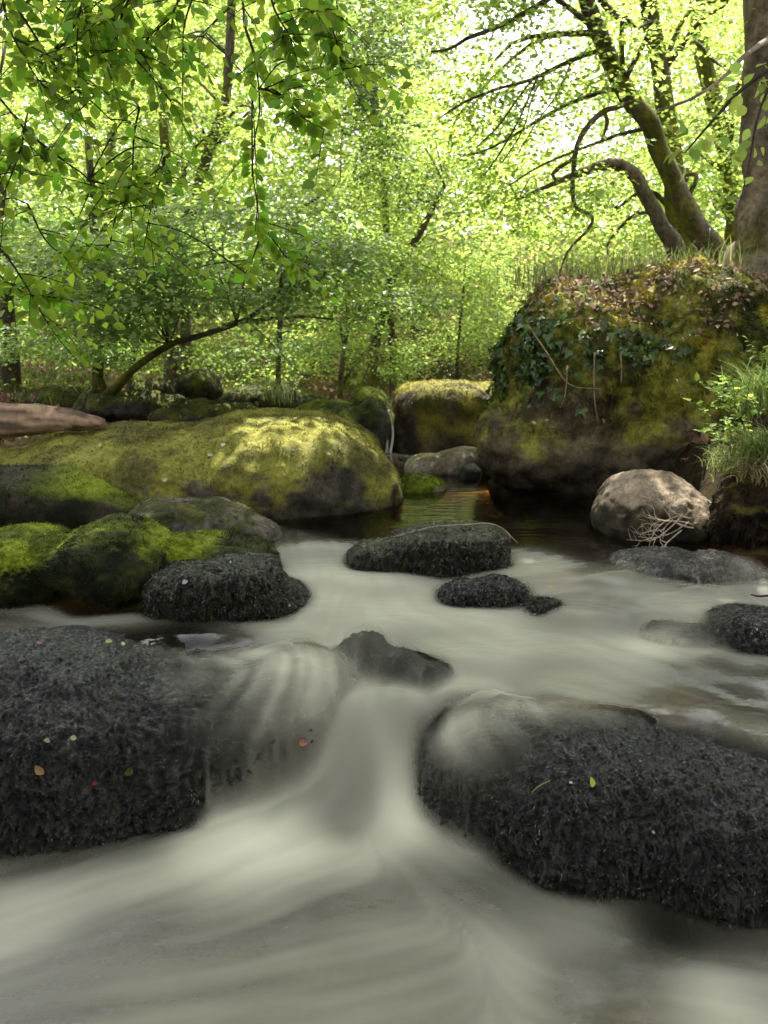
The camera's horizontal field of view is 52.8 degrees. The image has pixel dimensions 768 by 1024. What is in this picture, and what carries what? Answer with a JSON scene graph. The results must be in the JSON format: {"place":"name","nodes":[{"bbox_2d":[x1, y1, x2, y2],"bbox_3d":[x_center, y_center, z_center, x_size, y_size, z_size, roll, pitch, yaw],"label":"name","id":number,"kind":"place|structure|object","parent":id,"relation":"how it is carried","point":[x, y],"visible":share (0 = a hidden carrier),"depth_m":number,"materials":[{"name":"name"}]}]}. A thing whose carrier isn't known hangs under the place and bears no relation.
{"place":"outdoors","nodes":[
{"label":"outdoors","id":0,"kind":"place"},
{"bbox_2d":[0,0,742,241],"label":"sky","id":1,"kind":"structure","parent":0,"point":[514,36],"materials":[{"name":"white"}]},
{"bbox_2d":[0,356,763,466],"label":"leaf litter","id":2,"kind":"object","parent":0,"point":[697,440],"visible":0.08,"depth_m":9.41,"materials":[{"name":"brown plant"}]},
{"bbox_2d":[245,283,449,398],"bbox_3d":[-0.317,-2.013,10.334,2.666,2.069,2.225,8,14,36],"label":"sapling","id":3,"kind":"object","parent":2,"relation":"on","point":[341,380],"visible":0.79,"depth_m":10.14,"materials":[{"name":"green plant"}]},
{"bbox_2d":[0,449,767,1023],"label":"water","id":4,"kind":"structure","parent":0,"point":[338,879],"depth_m":2.42,"materials":[{"name":"beige liquid"}]},
{"bbox_2d":[127,495,283,541],"bbox_3d":[-1.055,0.068,4.589,0.970,0.320,0.723,0,11,0],"label":"boulder","id":5,"kind":"object","parent":4,"relation":"in","point":[183,514],"visible":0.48,"depth_m":4.39,"materials":[{"name":"grey stone"}]},
{"bbox_2d":[400,472,446,492],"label":"rock","id":6,"kind":"object","parent":4,"relation":"in","point":[420,482],"visible":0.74,"depth_m":6.04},
{"bbox_2d":[345,519,512,579],"bbox_3d":[0.236,0.221,4.134,0.892,0.331,0.528,0,11,0],"label":"rock","id":7,"kind":"object","parent":4,"relation":"in","point":[453,552],"visible":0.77,"depth_m":3.93,"materials":[{"name":"grey stone"}]},
{"bbox_2d":[393,521,517,542],"bbox_3d":[0.375,0.108,4.022,0.653,0.118,0.062,0,11,0],"label":"twig","id":8,"kind":"object","parent":7,"relation":"on","point":[451,525],"visible":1,"depth_m":4.04,"materials":[{"name":"brown wood"}]},
{"bbox_2d":[404,446,485,474],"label":"rock","id":9,"kind":"object","parent":4,"relation":"in","point":[451,461],"visible":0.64,"depth_m":6.93,"materials":[{"name":"grey stone"}]},
{"bbox_2d":[459,463,481,483],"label":"rock","id":10,"kind":"object","parent":4,"relation":"in","point":[473,471],"visible":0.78,"depth_m":6.72,"materials":[{"name":"grey stone"}]},
{"bbox_2d":[436,573,528,608],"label":"rock","id":11,"kind":"object","parent":4,"relation":"in","point":[493,591],"visible":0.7,"depth_m":3.60,"materials":[{"name":"grey stone"}]},
{"bbox_2d":[0,230,767,753],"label":"ground","id":12,"kind":"structure","parent":0,"point":[698,476],"depth_m":18.52,"materials":[{"name":"green plant"}]},
{"bbox_2d":[9,385,91,407],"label":"rock","id":13,"kind":"object","parent":12,"relation":"on","point":[69,396],"visible":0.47,"depth_m":8.22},
{"bbox_2d":[0,28,138,391],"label":"tree","id":14,"kind":"object","parent":12,"relation":"on","point":[7,374],"visible":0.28,"depth_m":8.71,"materials":[{"name":"green plant"}]},
{"bbox_2d":[0,462,141,530],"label":"boulder","id":15,"kind":"object","parent":12,"relation":"on","point":[70,496],"visible":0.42,"depth_m":4.80,"materials":[{"name":"green plant"}]},
{"bbox_2d":[0,142,168,388],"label":"tree","id":16,"kind":"object","parent":12,"relation":"on","point":[94,219],"visible":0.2,"depth_m":8.13,"materials":[{"name":"green plant"}]},
{"bbox_2d":[70,388,166,422],"bbox_3d":[-2.593,-1.012,7.639,0.973,0.451,0.760,0,11,0],"label":"rock","id":17,"kind":"object","parent":12,"relation":"on","point":[133,404],"visible":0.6,"depth_m":7.39,"materials":[{"name":"grey stone"}]},
{"bbox_2d":[0,0,246,371],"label":"tree","id":18,"kind":"object","parent":12,"relation":"on","point":[128,85],"visible":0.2,"depth_m":11.94,"materials":[{"name":"green plant"}]},
{"bbox_2d":[18,151,243,389],"bbox_3d":[-2.985,-2.728,9.277,2.436,2.931,2.211,5,12,24],"label":"tree","id":19,"kind":"object","parent":12,"relation":"on","point":[129,382],"visible":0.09,"depth_m":9.01,"materials":[{"name":"green plant"}]},
{"bbox_2d":[0,510,281,610],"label":"boulder","id":20,"kind":"object","parent":12,"relation":"on","point":[114,559],"visible":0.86,"depth_m":3.64,"materials":[{"name":"green plant"}]},
{"bbox_2d":[127,377,174,394],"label":"rock","id":21,"kind":"object","parent":12,"relation":"on","point":[160,385],"visible":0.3,"depth_m":8.63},
{"bbox_2d":[49,49,294,383],"bbox_3d":[-2.900,-3.933,10.784,3.399,4.762,2.815,0,11,0],"label":"tree","id":22,"kind":"object","parent":12,"relation":"on","point":[170,374],"visible":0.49,"depth_m":10.45,"materials":[{"name":"green plant"}]},
{"bbox_2d":[165,392,184,402],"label":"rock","id":23,"kind":"object","parent":12,"relation":"on","point":[169,397],"visible":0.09,"depth_m":7.80,"materials":[{"name":"stone"}]},
{"bbox_2d":[0,625,359,859],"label":"boulder","id":24,"kind":"object","parent":12,"relation":"on","point":[192,741],"visible":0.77,"depth_m":2.65,"materials":[{"name":"black stone"}]},
{"bbox_2d":[35,766,43,774],"bbox_3d":[-1.107,0.831,2.486,0.030,0.031,0.011,0,11,0],"label":"fallen leaf","id":25,"kind":"object","parent":24,"relation":"on","point":[39,770],"visible":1,"depth_m":2.49,"materials":[{"name":"orange plant"}]},
{"bbox_2d":[125,767,132,775],"bbox_3d":[-0.845,0.858,2.557,0.029,0.030,0.011,-8,14,-37],"label":"fallen leaf","id":26,"kind":"object","parent":24,"relation":"on","point":[128,771],"visible":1,"depth_m":2.56,"materials":[{"name":"plant"}]},
{"bbox_2d":[299,740,307,745],"bbox_3d":[-0.286,0.818,2.746,0.032,0.027,0.011,-2,11,-10],"label":"fallen leaf","id":27,"kind":"object","parent":24,"relation":"on","point":[302,742],"visible":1,"depth_m":2.75,"materials":[{"name":"plant"}]},
{"bbox_2d":[171,367,222,399],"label":"rock","id":28,"kind":"object","parent":12,"relation":"on","point":[195,384],"visible":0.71,"depth_m":8.99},
{"bbox_2d":[0,406,404,519],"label":"boulder","id":29,"kind":"object","parent":12,"relation":"on","point":[255,462],"visible":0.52,"depth_m":5.14,"materials":[{"name":"green stone"}]},
{"bbox_2d":[0,403,105,441],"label":"rock","id":30,"kind":"object","parent":29,"relation":"on","point":[19,420],"visible":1,"depth_m":5.50,"materials":[{"name":"brown stone"}]},
{"bbox_2d":[147,396,259,421],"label":"rock","id":31,"kind":"object","parent":12,"relation":"on","point":[182,409],"visible":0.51,"depth_m":7.06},
{"bbox_2d":[0,0,413,373],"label":"beech tree","id":32,"kind":"object","parent":12,"relation":"on","point":[94,32],"visible":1,"depth_m":2.33,"materials":[{"name":"green plant"}]},
{"bbox_2d":[141,551,310,622],"bbox_3d":[-0.737,0.383,3.663,0.795,0.370,0.557,0,11,0],"label":"boulder","id":33,"kind":"object","parent":12,"relation":"on","point":[250,587],"visible":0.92,"depth_m":3.44,"materials":[{"name":"grey stone"}]},
{"bbox_2d":[98,0,383,374],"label":"tree","id":34,"kind":"object","parent":12,"relation":"on","point":[228,50],"visible":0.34,"depth_m":10.91,"materials":[{"name":"green plant"}]},
{"bbox_2d":[0,177,490,422],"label":"hazel shrub","id":35,"kind":"object","parent":12,"relation":"on","point":[141,299],"visible":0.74,"depth_m":6.79,"materials":[{"name":"green plant"}]},
{"bbox_2d":[218,384,300,407],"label":"rock","id":36,"kind":"object","parent":12,"relation":"on","point":[252,395],"visible":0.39,"depth_m":8.60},
{"bbox_2d":[260,374,302,404],"bbox_3d":[-1.132,-1.341,8.487,0.506,0.382,0.478,6,12,26],"label":"grass tuft","id":37,"kind":"object","parent":36,"relation":"on","point":[278,388],"visible":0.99,"depth_m":8.48,"materials":[{"name":"green plant"}]},
{"bbox_2d":[174,97,425,384],"bbox_3d":[-0.949,-2.958,9.524,2.922,3.720,2.772,0,11,0],"label":"tree","id":38,"kind":"object","parent":12,"relation":"on","point":[303,206],"visible":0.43,"depth_m":9.07,"materials":[{"name":"green plant"}]},
{"bbox_2d":[299,392,320,405],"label":"rock","id":39,"kind":"object","parent":12,"relation":"on","point":[305,398],"visible":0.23,"depth_m":9.01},
{"bbox_2d":[294,386,394,451],"bbox_3d":[-0.472,-0.929,8.775,1.334,1.013,1.432,0,11,0],"label":"boulder","id":40,"kind":"object","parent":12,"relation":"on","point":[367,407],"visible":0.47,"depth_m":8.38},
{"bbox_2d":[385,410,393,453],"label":"waterfall","id":41,"kind":"structure","parent":40,"relation":"on","point":[391,445],"depth_m":8.51,"materials":[{"name":"white liquid"}]},
{"bbox_2d":[240,0,473,400],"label":"tree","id":42,"kind":"object","parent":12,"relation":"on","point":[398,43],"visible":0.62,"depth_m":9.62,"materials":[{"name":"green plant"}]},
{"bbox_2d":[0,178,742,391],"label":"undergrowth","id":43,"kind":"object","parent":12,"relation":"on","point":[296,382],"visible":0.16,"depth_m":12.28,"materials":[{"name":"green plant"}]},
{"bbox_2d":[0,0,743,382],"bbox_3d":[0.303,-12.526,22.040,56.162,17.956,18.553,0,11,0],"label":"forest","id":44,"kind":"object","parent":12,"relation":"on","point":[334,138],"visible":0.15,"depth_m":17.49,"materials":[{"name":"green plant"}]},
{"bbox_2d":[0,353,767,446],"bbox_3d":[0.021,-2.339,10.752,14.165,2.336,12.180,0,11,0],"label":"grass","id":45,"kind":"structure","parent":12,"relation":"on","point":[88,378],"depth_m":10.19,"materials":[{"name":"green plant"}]},
{"bbox_2d":[336,629,451,684],"bbox_3d":[0.047,0.636,3.110,0.521,0.299,0.248,5,12,22],"label":"rock","id":46,"kind":"object","parent":12,"relation":"on","point":[373,653],"visible":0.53,"depth_m":3.05,"materials":[{"name":"grey stone"}]},
{"bbox_2d":[327,92,541,387],"bbox_3d":[0.733,-3.504,11.792,3.181,5.181,3.063,0,11,0],"label":"tree","id":47,"kind":"object","parent":12,"relation":"on","point":[371,378],"visible":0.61,"depth_m":11.43,"materials":[{"name":"green plant"}]},
{"bbox_2d":[390,378,493,452],"bbox_3d":[0.927,-1.065,9.225,1.851,1.081,1.474,0,11,0],"label":"boulder","id":48,"kind":"object","parent":12,"relation":"on","point":[432,415],"visible":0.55,"depth_m":8.58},
{"bbox_2d":[379,223,542,383],"bbox_3d":[1.397,-2.781,12.400,2.907,3.759,2.533,-9,14,-40],"label":"sapling","id":49,"kind":"object","parent":12,"relation":"on","point":[457,348],"visible":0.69,"depth_m":12.20,"materials":[{"name":"green plant"}]},
{"bbox_2d":[518,593,562,615],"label":"rock","id":50,"kind":"object","parent":12,"relation":"on","point":[537,605],"visible":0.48,"depth_m":3.50,"materials":[{"name":"black stone"}]},
{"bbox_2d":[374,0,740,281],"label":"tree","id":51,"kind":"object","parent":12,"relation":"on","point":[697,227],"visible":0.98,"depth_m":7.38,"materials":[{"name":"green plant"}]},
{"bbox_2d":[439,156,687,274],"bbox_3d":[1.938,-2.575,8.147,2.635,2.170,1.894,0,11,0],"label":"tree","id":52,"kind":"object","parent":12,"relation":"on","point":[666,231],"visible":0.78,"depth_m":8.01,"materials":[{"name":"green plant"}]},
{"bbox_2d":[412,696,767,929],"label":"boulder","id":53,"kind":"object","parent":12,"relation":"on","point":[696,801],"visible":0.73,"depth_m":2.38,"materials":[{"name":"black stone"}]},
{"bbox_2d":[590,777,594,786],"bbox_3d":[0.635,0.826,2.362,0.020,0.024,0.017,-9,14,-38],"label":"fallen leaf","id":54,"kind":"object","parent":53,"relation":"on","point":[592,782],"visible":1,"depth_m":2.36,"materials":[{"name":"yellow plant"}]},
{"bbox_2d":[470,252,767,529],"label":"boulder","id":55,"kind":"object","parent":12,"relation":"on","point":[595,384],"visible":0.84,"depth_m":5.71,"materials":[{"name":"green stone"}]},
{"bbox_2d":[475,228,767,297],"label":"grass","id":56,"kind":"structure","parent":55,"relation":"on","point":[608,266],"depth_m":6.43,"materials":[{"name":"green plant"}]},
{"bbox_2d":[524,0,743,272],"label":"tree","id":57,"kind":"object","parent":12,"relation":"on","point":[670,212],"visible":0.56,"depth_m":9.04,"materials":[{"name":"green plant"}]},
{"bbox_2d":[590,469,711,541],"bbox_3d":[1.630,0.011,4.712,0.730,0.560,0.679,0,11,0],"label":"boulder","id":58,"kind":"object","parent":12,"relation":"on","point":[616,511],"visible":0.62,"depth_m":4.46,"materials":[{"name":"grey stone"}]},
{"bbox_2d":[609,546,766,608],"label":"rock","id":59,"kind":"object","parent":12,"relation":"on","point":[708,566],"visible":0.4,"depth_m":3.88,"materials":[{"name":"grey stone"}]},
{"bbox_2d":[620,478,693,546],"bbox_3d":[1.495,0.088,4.225,0.413,0.573,0.146,0,11,0],"label":"brushwood","id":60,"kind":"object","parent":59,"relation":"on","point":[668,520],"visible":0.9,"depth_m":4.21,"materials":[{"name":"beige plant"}]},
{"bbox_2d":[633,0,743,251],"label":"tree","id":61,"kind":"object","parent":12,"relation":"on","point":[706,70],"visible":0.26,"depth_m":10.13,"materials":[{"name":"green plant"}]},
{"bbox_2d":[644,602,767,655],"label":"rock","id":62,"kind":"object","parent":12,"relation":"on","point":[738,627],"visible":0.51,"depth_m":3.27,"materials":[{"name":"grey stone"}]},
{"bbox_2d":[751,594,767,596],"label":"twig","id":63,"kind":"object","parent":62,"relation":"on","point":[759,595],"visible":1,"depth_m":3.22,"materials":[{"name":"brown wood"}]},
{"bbox_2d":[657,0,767,278],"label":"tree","id":64,"kind":"object","parent":12,"relation":"on","point":[751,216],"visible":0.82,"depth_m":6.42,"materials":[{"name":"brown plant"}]},
{"bbox_2d":[663,62,767,201],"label":"beech branch","id":65,"kind":"object","parent":64,"relation":"attached to","point":[734,102],"visible":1,"depth_m":3.30,"materials":[{"name":"green plant"}]},
{"bbox_2d":[695,434,743,481],"bbox_3d":[1.982,-0.308,4.455,0.390,0.284,0.449,0,11,0],"label":"grass tuft","id":66,"kind":"object","parent":12,"relation":"on","point":[719,460],"visible":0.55,"depth_m":4.53,"materials":[{"name":"green plant"}]},
{"bbox_2d":[693,407,756,447],"bbox_3d":[2.108,-0.526,4.796,0.342,0.283,0.497,0,11,0],"label":"herb","id":67,"kind":"object","parent":12,"relation":"on","point":[727,421],"visible":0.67,"depth_m":4.74,"materials":[{"name":"green plant"}]},
{"bbox_2d":[684,369,767,419],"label":"herb","id":68,"kind":"object","parent":12,"relation":"on","point":[727,396],"visible":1,"depth_m":4.31,"materials":[{"name":"green plant"}]},
{"bbox_2d":[705,464,767,550],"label":"earth bank","id":69,"kind":"structure","parent":12,"relation":"on","point":[738,513],"depth_m":4.19,"materials":[{"name":"soil"}]},
{"bbox_2d":[685,402,767,477],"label":"grass tuft","id":70,"kind":"object","parent":69,"relation":"on","point":[752,450],"visible":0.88,"depth_m":4.13,"materials":[{"name":"green plant"}]},
{"bbox_2d":[690,451,767,487],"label":"grass tuft","id":71,"kind":"object","parent":69,"relation":"on","point":[753,472],"visible":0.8,"depth_m":4.08,"materials":[{"name":"green plant"}]},
{"bbox_2d":[711,349,767,418],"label":"grass tuft","id":72,"kind":"object","parent":12,"relation":"on","point":[759,391],"visible":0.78,"depth_m":4.51,"materials":[{"name":"green plant"}]},
{"bbox_2d":[744,336,767,369],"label":"herb","id":73,"kind":"object","parent":12,"relation":"on","point":[761,353],"visible":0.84,"depth_m":4.98,"materials":[{"name":"green plant"}]}
]}

